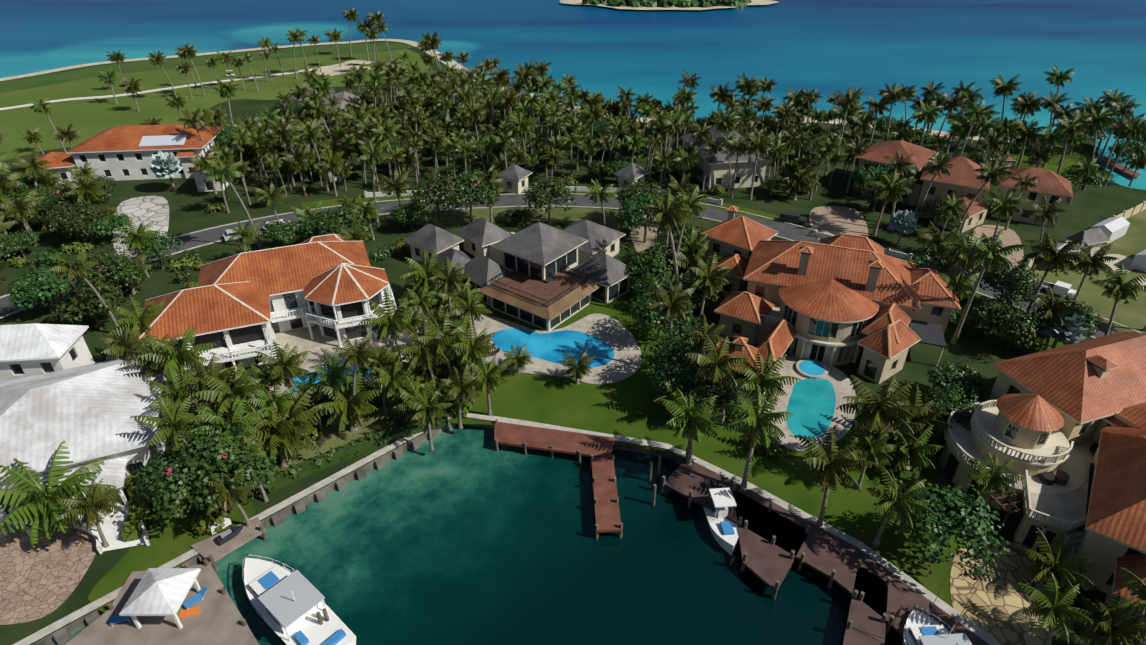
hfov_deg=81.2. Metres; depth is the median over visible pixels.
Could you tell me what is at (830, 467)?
palm
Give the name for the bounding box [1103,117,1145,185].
palm
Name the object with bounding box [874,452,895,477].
shrub
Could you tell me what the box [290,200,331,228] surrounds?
palm
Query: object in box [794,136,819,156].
tree
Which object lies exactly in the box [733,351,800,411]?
palm
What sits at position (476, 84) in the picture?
palm
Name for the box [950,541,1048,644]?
paved house patio
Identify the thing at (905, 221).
tree
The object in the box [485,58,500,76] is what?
palm
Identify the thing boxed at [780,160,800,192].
palm
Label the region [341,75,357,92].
palm
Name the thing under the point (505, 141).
palm
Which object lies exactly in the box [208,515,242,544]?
jet ski
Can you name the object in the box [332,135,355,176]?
palm
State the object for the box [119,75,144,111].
palm
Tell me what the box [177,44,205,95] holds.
palm
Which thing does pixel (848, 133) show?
palm
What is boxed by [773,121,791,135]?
tree
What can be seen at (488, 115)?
palm
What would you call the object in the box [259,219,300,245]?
tree
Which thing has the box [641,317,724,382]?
tree
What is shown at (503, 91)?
palm
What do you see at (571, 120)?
palm
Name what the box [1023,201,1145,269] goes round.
vacant lot fence
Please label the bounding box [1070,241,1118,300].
palm
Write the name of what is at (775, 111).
palm
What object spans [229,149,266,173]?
palm
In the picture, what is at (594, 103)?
palm
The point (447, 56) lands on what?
palm
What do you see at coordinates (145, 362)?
palm
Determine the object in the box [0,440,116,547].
palm
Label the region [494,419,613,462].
dock deck
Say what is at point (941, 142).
palm
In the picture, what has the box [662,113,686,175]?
palm
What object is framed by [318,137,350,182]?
palm
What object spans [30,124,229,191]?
house
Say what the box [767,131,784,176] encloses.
palm
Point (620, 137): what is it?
palm
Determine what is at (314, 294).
house
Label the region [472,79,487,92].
palm
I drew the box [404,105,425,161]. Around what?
palm
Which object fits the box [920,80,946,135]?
palm
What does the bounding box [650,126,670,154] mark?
palm
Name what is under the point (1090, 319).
tree
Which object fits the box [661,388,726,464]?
palm
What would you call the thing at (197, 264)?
shrub
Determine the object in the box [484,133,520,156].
tree
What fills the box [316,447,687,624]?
mooring piles
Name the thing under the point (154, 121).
palm
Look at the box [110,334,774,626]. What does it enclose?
lounge chairs
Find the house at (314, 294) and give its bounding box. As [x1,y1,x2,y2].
[134,234,425,400]
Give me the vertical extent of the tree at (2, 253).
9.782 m
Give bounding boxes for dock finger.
[590,454,622,539]
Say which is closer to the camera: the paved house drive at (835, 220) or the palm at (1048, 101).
the paved house drive at (835, 220)
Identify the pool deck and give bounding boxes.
[468,314,641,383]
[764,355,855,450]
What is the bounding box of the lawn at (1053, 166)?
[979,143,1111,183]
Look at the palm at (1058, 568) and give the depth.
56.47 m
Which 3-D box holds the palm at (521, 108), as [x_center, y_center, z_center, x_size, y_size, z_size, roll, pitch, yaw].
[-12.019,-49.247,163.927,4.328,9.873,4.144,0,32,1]
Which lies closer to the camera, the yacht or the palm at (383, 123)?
the yacht
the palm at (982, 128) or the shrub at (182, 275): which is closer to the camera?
the shrub at (182, 275)
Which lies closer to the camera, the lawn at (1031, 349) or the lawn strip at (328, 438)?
the lawn strip at (328, 438)
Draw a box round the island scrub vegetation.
[581,0,751,8]
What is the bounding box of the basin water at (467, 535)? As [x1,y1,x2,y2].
[53,424,902,644]
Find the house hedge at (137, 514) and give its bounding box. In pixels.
[120,474,149,541]
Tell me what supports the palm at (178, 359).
on the ground at (1086, 209)
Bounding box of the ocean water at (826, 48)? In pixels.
[0,0,1145,189]
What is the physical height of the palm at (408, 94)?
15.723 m
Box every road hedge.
[958,291,979,305]
[992,297,1051,337]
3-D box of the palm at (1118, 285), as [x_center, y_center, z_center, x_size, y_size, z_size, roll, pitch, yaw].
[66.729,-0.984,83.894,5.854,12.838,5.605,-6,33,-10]
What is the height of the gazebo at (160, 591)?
3.580 m
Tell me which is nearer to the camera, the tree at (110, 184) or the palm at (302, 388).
the palm at (302, 388)
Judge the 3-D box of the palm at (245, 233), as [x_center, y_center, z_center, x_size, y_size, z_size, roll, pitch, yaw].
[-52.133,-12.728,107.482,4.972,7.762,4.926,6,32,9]
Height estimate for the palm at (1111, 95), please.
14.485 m
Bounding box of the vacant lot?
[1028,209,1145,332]
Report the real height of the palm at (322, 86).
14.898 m
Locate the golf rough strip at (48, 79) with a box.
[0,43,414,92]
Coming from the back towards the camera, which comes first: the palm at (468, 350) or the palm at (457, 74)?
the palm at (457, 74)
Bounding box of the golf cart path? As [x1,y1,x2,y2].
[0,63,350,109]
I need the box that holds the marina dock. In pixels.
[1101,156,1139,178]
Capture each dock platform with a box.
[732,482,810,599]
[843,559,891,644]
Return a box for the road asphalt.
[0,195,1121,337]
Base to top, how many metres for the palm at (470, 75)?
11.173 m
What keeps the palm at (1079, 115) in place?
on the lawn at (1053, 166)
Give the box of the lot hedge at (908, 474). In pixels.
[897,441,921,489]
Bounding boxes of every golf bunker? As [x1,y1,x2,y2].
[316,65,370,75]
[344,60,374,63]
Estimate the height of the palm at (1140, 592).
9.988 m
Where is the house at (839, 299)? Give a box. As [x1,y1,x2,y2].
[701,206,961,393]
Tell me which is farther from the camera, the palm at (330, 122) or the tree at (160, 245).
the palm at (330, 122)
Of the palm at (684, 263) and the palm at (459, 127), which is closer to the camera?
the palm at (684, 263)
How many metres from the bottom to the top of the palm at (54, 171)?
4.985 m
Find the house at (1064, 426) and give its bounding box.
[937,331,1145,643]
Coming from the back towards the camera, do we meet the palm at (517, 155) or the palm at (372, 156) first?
the palm at (517, 155)
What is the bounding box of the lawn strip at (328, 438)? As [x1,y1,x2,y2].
[260,404,452,475]
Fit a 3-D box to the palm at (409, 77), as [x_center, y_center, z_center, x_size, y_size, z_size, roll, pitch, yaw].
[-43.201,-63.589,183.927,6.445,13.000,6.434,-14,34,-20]
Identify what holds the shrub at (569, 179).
on the ground at (1086, 209)
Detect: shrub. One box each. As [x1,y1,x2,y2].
[1,322,17,324]
[8,256,29,266]
[26,248,65,266]
[37,321,54,323]
[41,225,62,235]
[60,240,83,253]
[73,242,93,254]
[86,305,111,317]
[104,206,117,213]
[169,256,192,272]
[173,264,193,282]
[182,249,203,262]
[182,484,208,510]
[184,282,197,288]
[186,259,206,270]
[186,497,225,536]
[207,202,224,213]
[218,252,232,258]
[238,245,250,252]
[241,477,273,503]
[289,235,300,243]
[306,391,326,404]
[307,420,317,440]
[351,375,376,394]
[367,253,375,264]
[369,242,394,260]
[382,420,398,429]
[387,350,412,363]
[389,237,408,253]
[395,294,415,308]
[426,307,440,315]
[436,376,464,401]
[447,400,471,416]
[503,209,524,224]
[517,208,529,218]
[526,162,543,173]
[559,174,577,185]
[620,228,631,235]
[673,317,700,331]
[708,184,724,193]
[725,395,748,423]
[743,429,778,452]
[757,436,789,460]
[777,156,791,164]
[830,448,853,470]
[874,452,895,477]
[892,471,911,489]
[915,432,939,468]
[949,141,961,150]
[964,312,982,328]
[1012,327,1038,345]
[1083,160,1104,170]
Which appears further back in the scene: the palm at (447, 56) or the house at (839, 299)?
the palm at (447, 56)
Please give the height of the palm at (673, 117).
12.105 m
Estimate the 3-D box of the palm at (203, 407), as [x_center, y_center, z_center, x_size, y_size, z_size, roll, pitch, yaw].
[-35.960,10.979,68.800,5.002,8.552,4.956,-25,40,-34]
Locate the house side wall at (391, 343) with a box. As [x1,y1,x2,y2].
[388,336,410,373]
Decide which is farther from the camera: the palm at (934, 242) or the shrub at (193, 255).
the shrub at (193, 255)
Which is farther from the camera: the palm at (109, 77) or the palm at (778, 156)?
the palm at (109, 77)
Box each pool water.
[288,363,371,392]
[491,328,613,367]
[786,378,835,438]
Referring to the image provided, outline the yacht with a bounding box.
[242,554,355,644]
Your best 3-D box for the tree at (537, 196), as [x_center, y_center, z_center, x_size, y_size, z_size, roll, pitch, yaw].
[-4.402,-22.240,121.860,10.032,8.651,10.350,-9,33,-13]
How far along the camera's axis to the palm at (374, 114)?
148.68 m
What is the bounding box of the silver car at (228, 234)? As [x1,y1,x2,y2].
[223,227,251,241]
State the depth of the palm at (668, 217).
87.84 m
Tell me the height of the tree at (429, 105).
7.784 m
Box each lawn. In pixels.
[0,49,428,160]
[88,474,255,611]
[439,274,677,449]
[665,388,1006,607]
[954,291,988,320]
[968,300,1064,353]
[979,143,1111,183]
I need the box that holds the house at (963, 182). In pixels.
[853,140,1072,232]
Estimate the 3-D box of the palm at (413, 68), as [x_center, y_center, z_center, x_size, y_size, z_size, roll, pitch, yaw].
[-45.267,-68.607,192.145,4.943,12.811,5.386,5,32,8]
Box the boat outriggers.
[920,563,981,637]
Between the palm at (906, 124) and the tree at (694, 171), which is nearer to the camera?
the tree at (694, 171)
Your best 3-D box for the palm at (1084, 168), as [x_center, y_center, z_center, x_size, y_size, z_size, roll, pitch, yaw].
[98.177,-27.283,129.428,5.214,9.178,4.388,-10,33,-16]
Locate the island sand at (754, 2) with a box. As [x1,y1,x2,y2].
[560,0,777,9]
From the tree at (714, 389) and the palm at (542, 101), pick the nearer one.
the tree at (714, 389)
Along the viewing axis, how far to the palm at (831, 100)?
167.80 m
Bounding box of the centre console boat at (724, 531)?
[703,479,738,554]
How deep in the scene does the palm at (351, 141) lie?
145.88 m
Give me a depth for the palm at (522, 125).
138.79 m
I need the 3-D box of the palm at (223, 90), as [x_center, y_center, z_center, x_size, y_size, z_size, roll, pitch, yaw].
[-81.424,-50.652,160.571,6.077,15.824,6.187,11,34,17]
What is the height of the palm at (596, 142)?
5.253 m
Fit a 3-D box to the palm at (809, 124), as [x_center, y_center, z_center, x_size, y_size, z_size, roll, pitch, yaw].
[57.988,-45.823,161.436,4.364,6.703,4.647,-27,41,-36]
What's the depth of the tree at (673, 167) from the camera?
139.37 m
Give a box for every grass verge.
[301,191,778,221]
[387,208,625,232]
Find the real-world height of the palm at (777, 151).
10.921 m
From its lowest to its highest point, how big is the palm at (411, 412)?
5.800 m
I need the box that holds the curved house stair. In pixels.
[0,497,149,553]
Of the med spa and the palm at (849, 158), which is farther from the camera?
the palm at (849, 158)
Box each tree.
[0,172,32,196]
[0,193,36,230]
[0,229,38,257]
[0,233,14,257]
[0,242,15,267]
[5,264,75,314]
[10,185,57,217]
[19,167,53,190]
[30,194,72,218]
[40,202,94,240]
[47,179,112,209]
[49,280,123,329]
[57,204,110,245]
[71,250,130,285]
[74,245,151,305]
[86,211,132,242]
[90,175,117,202]
[130,230,183,268]
[135,446,206,502]
[142,413,278,523]
[208,121,237,148]
[234,159,255,176]
[242,112,269,123]
[254,194,266,206]
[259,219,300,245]
[268,102,292,118]
[290,103,304,118]
[299,211,325,237]
[305,144,327,158]
[312,123,335,142]
[312,205,371,234]
[319,219,370,241]
[384,145,406,161]
[390,201,429,230]
[397,85,408,93]
[408,166,474,225]
[423,93,455,115]
[432,146,457,157]
[434,165,499,222]
[452,155,474,169]
[466,132,489,144]
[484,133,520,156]
[486,104,503,126]
[497,105,525,117]
[522,177,576,223]
[529,149,541,167]
[584,118,610,145]
[588,160,612,181]
[596,118,636,157]
[605,158,630,183]
[615,178,667,223]
[618,190,664,242]
[619,111,637,119]
[625,245,674,282]
[629,285,692,339]
[632,272,673,297]
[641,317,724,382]
[643,349,703,392]
[645,228,699,267]
[654,154,685,181]
[657,220,706,254]
[669,148,692,160]
[678,165,701,181]
[679,270,724,311]
[680,373,739,414]
[694,116,707,127]
[752,114,777,130]
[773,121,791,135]
[776,112,804,124]
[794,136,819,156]
[797,126,807,134]
[807,129,832,161]
[829,123,860,146]
[846,110,874,124]
[851,163,896,194]
[851,176,903,211]
[872,115,900,140]
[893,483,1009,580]
[901,250,974,300]
[907,128,932,146]
[914,194,963,227]
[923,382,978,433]
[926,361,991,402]
[948,309,956,324]
[961,148,1021,190]
[963,296,1022,337]
[966,259,1040,306]
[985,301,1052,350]
[1008,117,1028,139]
[1027,295,1101,344]
[1059,164,1108,197]
[1076,126,1108,152]
[1106,115,1142,142]
[1108,140,1145,172]
[1110,115,1145,142]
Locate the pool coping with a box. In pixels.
[490,327,616,368]
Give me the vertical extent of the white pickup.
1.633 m
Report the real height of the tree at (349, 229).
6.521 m
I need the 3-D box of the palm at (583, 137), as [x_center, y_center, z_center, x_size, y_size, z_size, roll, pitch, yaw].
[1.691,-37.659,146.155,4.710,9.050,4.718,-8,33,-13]
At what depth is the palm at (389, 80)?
175.11 m
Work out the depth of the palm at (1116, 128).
139.18 m
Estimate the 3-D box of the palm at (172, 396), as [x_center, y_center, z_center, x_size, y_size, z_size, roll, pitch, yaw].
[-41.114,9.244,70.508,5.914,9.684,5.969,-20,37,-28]
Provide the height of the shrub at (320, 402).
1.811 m
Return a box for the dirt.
[621,210,665,256]
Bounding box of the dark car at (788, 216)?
[779,211,806,224]
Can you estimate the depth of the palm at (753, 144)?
126.93 m
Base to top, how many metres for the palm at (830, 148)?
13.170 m
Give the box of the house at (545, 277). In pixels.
[403,217,634,330]
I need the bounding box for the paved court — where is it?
[0,523,96,624]
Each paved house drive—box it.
[112,196,168,257]
[810,206,868,239]
[969,225,1023,270]
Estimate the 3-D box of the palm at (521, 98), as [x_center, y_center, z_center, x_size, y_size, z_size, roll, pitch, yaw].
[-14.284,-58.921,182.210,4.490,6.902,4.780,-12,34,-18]
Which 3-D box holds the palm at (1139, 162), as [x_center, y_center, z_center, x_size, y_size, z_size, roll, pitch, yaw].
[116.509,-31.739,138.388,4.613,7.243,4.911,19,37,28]
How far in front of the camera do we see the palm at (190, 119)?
140.62 m
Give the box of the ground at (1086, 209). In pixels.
[0,41,1145,644]
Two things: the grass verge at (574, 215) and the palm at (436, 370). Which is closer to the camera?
the palm at (436, 370)
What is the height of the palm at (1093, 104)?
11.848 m
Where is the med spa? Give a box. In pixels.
[795,359,828,379]
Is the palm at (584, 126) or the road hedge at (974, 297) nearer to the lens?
the road hedge at (974, 297)
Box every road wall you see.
[364,185,722,205]
[813,229,911,259]
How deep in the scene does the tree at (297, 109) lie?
170.59 m
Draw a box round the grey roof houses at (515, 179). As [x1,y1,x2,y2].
[291,87,1110,260]
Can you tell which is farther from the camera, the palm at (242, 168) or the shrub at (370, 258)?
the palm at (242, 168)
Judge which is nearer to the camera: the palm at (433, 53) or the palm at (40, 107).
the palm at (40, 107)
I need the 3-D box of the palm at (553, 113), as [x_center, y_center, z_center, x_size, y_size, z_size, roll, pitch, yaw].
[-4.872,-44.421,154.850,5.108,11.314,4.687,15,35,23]
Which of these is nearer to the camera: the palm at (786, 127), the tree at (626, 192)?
the tree at (626, 192)
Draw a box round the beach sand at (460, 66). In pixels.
[0,39,1009,141]
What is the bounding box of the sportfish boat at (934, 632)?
[902,605,971,644]
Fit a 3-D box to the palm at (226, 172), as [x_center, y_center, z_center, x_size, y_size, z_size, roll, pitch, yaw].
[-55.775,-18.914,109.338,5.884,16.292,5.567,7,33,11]
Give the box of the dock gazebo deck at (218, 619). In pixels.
[65,559,258,644]
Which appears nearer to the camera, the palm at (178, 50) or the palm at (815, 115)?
the palm at (815, 115)
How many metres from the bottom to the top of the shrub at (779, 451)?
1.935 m
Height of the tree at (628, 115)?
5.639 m
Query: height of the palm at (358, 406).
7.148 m
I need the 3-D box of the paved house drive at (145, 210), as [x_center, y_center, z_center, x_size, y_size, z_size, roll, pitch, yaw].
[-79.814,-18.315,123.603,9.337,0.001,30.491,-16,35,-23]
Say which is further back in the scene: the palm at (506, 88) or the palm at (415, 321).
the palm at (506, 88)
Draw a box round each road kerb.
[0,193,1141,332]
[0,206,1095,337]
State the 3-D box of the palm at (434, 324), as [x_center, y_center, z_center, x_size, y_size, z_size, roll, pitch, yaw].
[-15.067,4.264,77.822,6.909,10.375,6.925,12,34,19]
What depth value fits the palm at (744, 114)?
153.22 m
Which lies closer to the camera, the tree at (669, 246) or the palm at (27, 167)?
the tree at (669, 246)
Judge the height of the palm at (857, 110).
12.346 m
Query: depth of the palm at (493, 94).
162.64 m
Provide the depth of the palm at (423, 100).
184.01 m
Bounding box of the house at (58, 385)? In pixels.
[0,323,168,535]
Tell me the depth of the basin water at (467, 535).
61.20 m
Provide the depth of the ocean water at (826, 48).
296.00 m
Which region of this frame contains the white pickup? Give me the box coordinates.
[1040,281,1076,298]
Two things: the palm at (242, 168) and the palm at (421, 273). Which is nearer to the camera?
the palm at (421, 273)
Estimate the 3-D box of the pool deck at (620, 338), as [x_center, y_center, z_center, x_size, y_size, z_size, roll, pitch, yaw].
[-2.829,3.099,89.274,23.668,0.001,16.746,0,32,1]
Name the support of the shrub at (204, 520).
on the lawn at (171, 540)
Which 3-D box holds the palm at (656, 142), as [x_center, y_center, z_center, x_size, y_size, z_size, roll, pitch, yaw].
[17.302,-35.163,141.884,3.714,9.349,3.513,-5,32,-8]
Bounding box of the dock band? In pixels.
[661,458,989,644]
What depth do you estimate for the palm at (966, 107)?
161.48 m
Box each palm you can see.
[0,125,9,142]
[0,151,10,234]
[0,160,25,195]
[0,189,45,231]
[0,194,39,246]
[0,214,16,256]
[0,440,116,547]
[11,149,50,185]
[16,126,45,154]
[24,168,61,190]
[27,96,66,151]
[45,167,62,192]
[48,248,121,335]
[49,123,81,148]
[57,478,125,547]
[60,170,106,221]
[67,161,97,180]
[98,67,118,103]
[100,323,158,360]
[106,50,125,83]
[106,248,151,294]
[108,295,164,337]
[111,219,157,278]
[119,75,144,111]
[120,331,181,406]
[130,395,209,483]
[137,327,216,413]
[139,116,165,124]
[143,366,200,439]
[147,50,176,97]
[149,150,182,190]
[165,93,187,124]
[174,47,196,87]
[175,59,194,98]
[175,353,243,409]
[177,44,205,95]
[177,108,207,149]
[182,357,229,410]
[188,149,218,193]
[190,396,266,467]
[192,361,268,418]
[192,393,236,426]
[193,106,214,130]
[197,466,258,526]
[200,155,261,248]
[201,160,231,212]
[203,55,219,88]
[206,105,233,154]
[208,118,228,125]
[208,142,226,153]
[213,79,239,146]
[213,146,234,199]
[216,51,234,79]
[217,365,260,421]
[226,434,268,502]
[227,159,252,204]
[228,55,244,88]
[228,126,250,191]
[228,220,262,251]
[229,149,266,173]
[232,116,267,178]
[235,386,330,460]
[236,52,258,90]
[236,114,261,162]
[236,142,263,179]
[244,398,316,466]
[245,130,270,187]
[246,377,297,421]
[247,364,284,418]
[251,126,264,134]
[251,340,310,413]
[253,182,288,227]
[256,141,278,188]
[256,343,304,404]
[257,36,272,80]
[257,105,280,156]
[257,119,271,133]
[259,50,271,81]
[262,131,277,180]
[265,153,286,194]
[266,42,283,77]
[266,115,294,174]
[266,122,295,185]
[275,109,293,122]
[275,156,297,190]
[276,91,291,113]
[280,144,316,180]
[281,134,302,176]
[281,148,311,195]
[285,30,303,78]
[285,368,324,430]
[286,81,313,102]
[288,27,308,73]
[288,109,311,148]
[290,119,313,170]
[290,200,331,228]
[291,118,329,191]
[291,135,306,149]
[296,100,311,115]
[298,148,317,182]
[299,67,319,91]
[303,89,324,123]
[303,111,326,141]
[304,97,332,141]
[305,34,321,71]
[305,119,323,147]
[305,351,354,430]
[306,71,331,120]
[308,89,328,96]
[309,367,384,433]
[312,76,333,125]
[313,164,324,186]
[315,146,345,195]
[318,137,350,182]
[324,28,343,65]
[325,94,340,109]
[325,116,344,130]
[326,106,342,123]
[326,124,346,140]
[329,372,367,395]
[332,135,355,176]
[332,330,382,428]
[335,116,352,155]
[336,162,352,190]
[337,194,364,212]
[339,223,369,244]
[340,105,371,178]
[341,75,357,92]
[342,7,358,55]
[342,134,355,168]
[346,66,368,93]
[346,100,365,112]
[347,62,369,86]
[347,128,362,160]
[348,341,399,400]
[350,197,383,240]
[353,102,373,127]
[353,136,378,179]
[354,118,376,185]
[356,92,369,101]
[357,17,373,60]
[357,136,380,191]
[358,139,392,226]
[358,290,417,366]
[358,342,398,414]
[360,68,387,104]
[362,24,379,62]
[364,79,383,110]
[364,96,381,108]
[364,107,380,139]
[366,9,384,60]
[366,88,384,98]
[368,355,417,418]
[369,69,384,107]
[369,105,393,140]
[369,114,398,178]
[370,21,391,61]
[370,59,387,104]
[370,120,399,180]
[372,168,412,224]
[378,116,401,172]
[380,62,399,116]
[381,363,430,403]
[382,73,397,120]
[383,57,402,102]
[383,101,396,130]
[385,146,405,181]
[388,70,404,101]
[388,375,447,425]
[390,115,409,126]
[390,316,455,399]
[391,100,408,127]
[392,149,421,175]
[393,109,404,128]
[394,84,420,146]
[395,121,414,146]
[397,353,454,392]
[398,67,408,91]
[398,143,413,170]
[399,51,409,80]
[400,125,425,177]
[400,248,454,297]
[402,307,428,344]
[403,66,426,90]
[403,88,423,111]
[403,103,421,113]
[403,286,438,315]
[404,60,422,74]
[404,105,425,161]
[404,115,427,159]
[404,387,452,450]
[405,136,422,183]
[412,68,432,112]
[414,87,431,114]
[416,37,430,68]
[416,309,467,386]
[417,301,460,336]
[419,52,435,74]
[419,86,430,113]
[420,31,441,74]
[420,112,432,122]
[420,124,437,161]
[421,36,440,79]
[424,74,439,91]
[424,115,438,125]
[424,125,442,167]
[424,127,447,185]
[425,90,442,111]
[426,105,440,116]
[428,256,471,325]
[430,67,442,80]
[431,282,464,305]
[433,81,456,119]
[434,96,453,120]
[434,114,455,159]
[435,331,479,380]
[436,119,458,141]
[436,136,453,175]
[436,278,480,317]
[436,363,484,428]
[437,49,454,64]
[438,74,456,110]
[441,63,459,100]
[441,74,459,106]
[444,319,497,395]
[445,70,463,108]
[445,137,463,177]
[448,286,492,338]
[449,105,463,129]
[449,129,466,167]
[451,122,472,139]
[452,85,474,138]
[454,139,475,172]
[455,51,469,88]
[455,74,468,90]
[455,111,468,134]
[456,99,486,158]
[456,122,468,139]
[459,148,477,168]
[460,67,477,105]
[464,350,509,415]
[466,77,482,105]
[466,83,479,126]
[469,135,486,173]
[470,169,504,222]
[471,71,487,92]
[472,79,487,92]
[474,66,488,90]
[475,75,490,93]
[475,87,489,125]
[475,108,494,138]
[476,58,494,81]
[477,95,494,134]
[478,124,495,164]
[479,134,494,169]
[483,83,495,91]
[484,97,496,110]
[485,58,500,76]
[485,151,511,174]
[486,86,501,137]
[488,65,510,121]
[488,80,502,102]
[492,129,504,141]
[492,129,515,167]
[496,89,518,144]
[496,89,520,113]
[498,85,513,125]
[499,121,509,158]
[501,77,510,90]
[501,114,518,127]
[502,343,532,373]
[503,125,520,165]
[505,112,536,168]
[506,145,528,164]
[509,78,522,94]
[512,66,535,110]
[513,80,527,97]
[515,94,526,103]
[515,100,531,142]
[517,58,534,85]
[522,91,540,131]
[523,83,534,117]
[523,94,535,115]
[523,154,539,179]
[524,133,544,152]
[526,60,552,116]
[527,116,539,151]
[527,131,548,148]
[529,76,542,109]
[533,102,547,135]
[535,75,552,122]
[536,97,553,132]
[537,147,549,176]
[538,88,559,137]
[540,146,564,176]
[541,86,555,95]
[543,106,562,146]
[544,116,561,148]
[545,99,563,148]
[547,134,562,170]
[549,89,564,133]
[551,81,562,115]
[556,350,595,384]
[558,78,580,121]
[558,123,573,165]
[559,115,570,136]
[561,73,575,115]
[561,130,582,175]
[562,96,579,118]
[562,106,585,133]
[563,118,581,158]
[564,115,582,124]
[570,129,589,170]
[574,104,593,144]
[577,87,590,107]
[577,122,588,148]
[577,138,602,176]
[578,128,588,160]
[579,102,606,165]
[580,91,604,108]
[582,135,601,155]
[583,179,616,226]
[596,134,614,181]
[599,103,612,116]
[602,134,618,155]
[603,99,622,116]
[604,113,618,121]
[607,118,629,160]
[612,124,632,159]
[612,138,625,154]
[616,86,636,117]
[616,143,626,160]
[618,96,634,113]
[618,122,643,161]
[619,113,638,127]
[622,106,632,114]
[623,130,647,163]
[624,134,647,163]
[633,100,641,120]
[633,118,648,135]
[635,92,653,135]
[636,103,656,147]
[641,188,694,295]
[644,281,695,340]
[646,110,668,169]
[647,134,664,178]
[649,98,663,129]
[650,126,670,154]
[652,147,677,189]
[652,368,714,419]
[654,104,672,116]
[657,110,682,155]
[661,172,696,197]
[661,190,687,253]
[661,271,688,298]
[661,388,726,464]
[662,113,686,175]
[666,100,676,113]
[666,185,710,283]
[667,240,720,279]
[668,103,687,148]
[671,145,699,178]
[672,95,687,109]
[673,225,709,257]
[674,84,698,144]
[675,102,692,138]
[677,70,701,127]
[677,111,695,143]
[680,141,696,154]
[682,253,732,323]
[682,334,747,422]
[683,313,727,354]
[684,115,696,133]
[685,101,699,131]
[689,122,712,142]
[701,134,724,189]
[703,114,716,126]
[709,81,735,112]
[709,107,737,127]
[712,109,741,149]
[716,131,735,191]
[720,95,740,112]
[721,92,739,112]
[723,133,748,197]
[723,383,793,489]
[733,72,759,129]
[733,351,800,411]
[735,104,755,133]
[735,117,754,128]
[738,95,756,107]
[739,121,759,136]
[740,130,776,199]
[744,80,765,105]
[745,108,757,121]
[745,129,762,137]
[752,93,774,128]
[753,76,777,127]
[754,127,769,138]
[756,116,772,131]
[766,139,788,195]
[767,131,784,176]
[771,103,788,133]
[773,143,789,187]
[775,101,795,135]
[776,99,802,131]
[777,161,817,199]
[779,135,795,173]
[780,128,803,182]
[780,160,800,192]
[780,167,801,194]
[781,122,791,134]
[783,86,805,105]
[789,117,805,157]
[792,427,876,526]
[793,130,813,156]
[795,99,812,118]
[795,154,807,168]
[801,88,815,121]
[801,155,813,170]
[801,166,823,193]
[803,106,814,126]
[804,120,823,129]
[805,88,821,126]
[806,126,824,136]
[806,131,819,167]
[808,106,825,127]
[809,135,843,199]
[810,143,829,190]
[816,110,829,126]
[819,130,841,169]
[822,110,835,131]
[822,130,844,174]
[825,153,845,185]
[826,92,841,125]
[828,106,851,133]
[831,129,846,152]
[836,89,862,155]
[836,375,932,467]
[840,87,864,125]
[841,103,861,153]
[841,127,861,171]
[841,147,857,180]
[844,138,870,192]
[844,422,895,489]
[845,107,862,141]
[848,111,878,144]
[854,102,865,109]
[854,394,925,456]
[862,96,891,148]
[864,466,937,546]
[867,168,916,235]
[877,83,910,140]
[880,418,942,473]
[882,150,916,229]
[883,383,954,444]
[888,123,919,142]
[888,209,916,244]
[891,116,912,132]
[896,83,918,120]
[903,162,930,204]
[909,99,943,145]
[911,95,933,128]
[914,151,956,226]
[915,220,959,260]
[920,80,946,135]
[927,93,947,132]
[928,132,952,151]
[933,91,967,150]
[935,228,995,276]
[938,191,966,237]
[938,264,982,300]
[939,231,993,279]
[942,108,964,153]
[946,111,986,157]
[947,86,983,145]
[948,123,965,156]
[950,80,975,94]
[951,95,979,140]
[951,229,1030,343]
[957,157,1013,233]
[959,99,996,155]
[966,451,1024,499]
[968,117,1002,158]
[969,104,1000,142]
[978,130,1009,155]
[981,186,1030,247]
[983,123,1008,152]
[989,74,1022,121]
[992,116,1022,153]
[1004,171,1038,229]
[1005,91,1043,152]
[1005,120,1026,153]
[1009,118,1045,168]
[1010,91,1044,150]
[1015,572,1095,644]
[1020,527,1095,599]
[1022,231,1087,313]
[1024,140,1058,167]
[1024,195,1066,281]
[1024,285,1078,350]
[1036,124,1062,167]
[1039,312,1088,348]
[1040,90,1071,148]
[1042,102,1082,167]
[1044,65,1074,132]
[1050,114,1093,173]
[1057,134,1087,164]
[1068,107,1101,154]
[1068,156,1099,203]
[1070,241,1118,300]
[1071,600,1145,644]
[1073,96,1109,113]
[1077,590,1145,644]
[1079,106,1118,189]
[1090,263,1145,335]
[1095,88,1133,151]
[1098,97,1140,160]
[1101,115,1138,174]
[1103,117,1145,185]
[1112,567,1145,643]
[1126,113,1145,123]
[1126,152,1145,186]
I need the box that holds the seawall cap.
[13,411,1001,644]
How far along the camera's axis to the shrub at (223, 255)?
110.54 m
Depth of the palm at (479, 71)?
189.85 m
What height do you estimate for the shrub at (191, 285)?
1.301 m
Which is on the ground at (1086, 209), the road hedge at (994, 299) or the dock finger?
the road hedge at (994, 299)
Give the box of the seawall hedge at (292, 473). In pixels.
[262,411,449,492]
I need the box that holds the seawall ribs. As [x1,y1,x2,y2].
[53,422,453,644]
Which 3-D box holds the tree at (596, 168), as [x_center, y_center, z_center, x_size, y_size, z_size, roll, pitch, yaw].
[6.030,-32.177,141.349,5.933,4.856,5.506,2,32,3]
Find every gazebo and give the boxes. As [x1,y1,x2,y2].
[119,568,200,628]
[1010,139,1040,153]
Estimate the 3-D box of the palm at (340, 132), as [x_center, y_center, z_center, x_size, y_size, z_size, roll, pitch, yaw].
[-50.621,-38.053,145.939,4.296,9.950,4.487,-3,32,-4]
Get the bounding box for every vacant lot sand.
[1104,254,1133,272]
[1138,275,1145,288]
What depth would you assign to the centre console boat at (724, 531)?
63.50 m

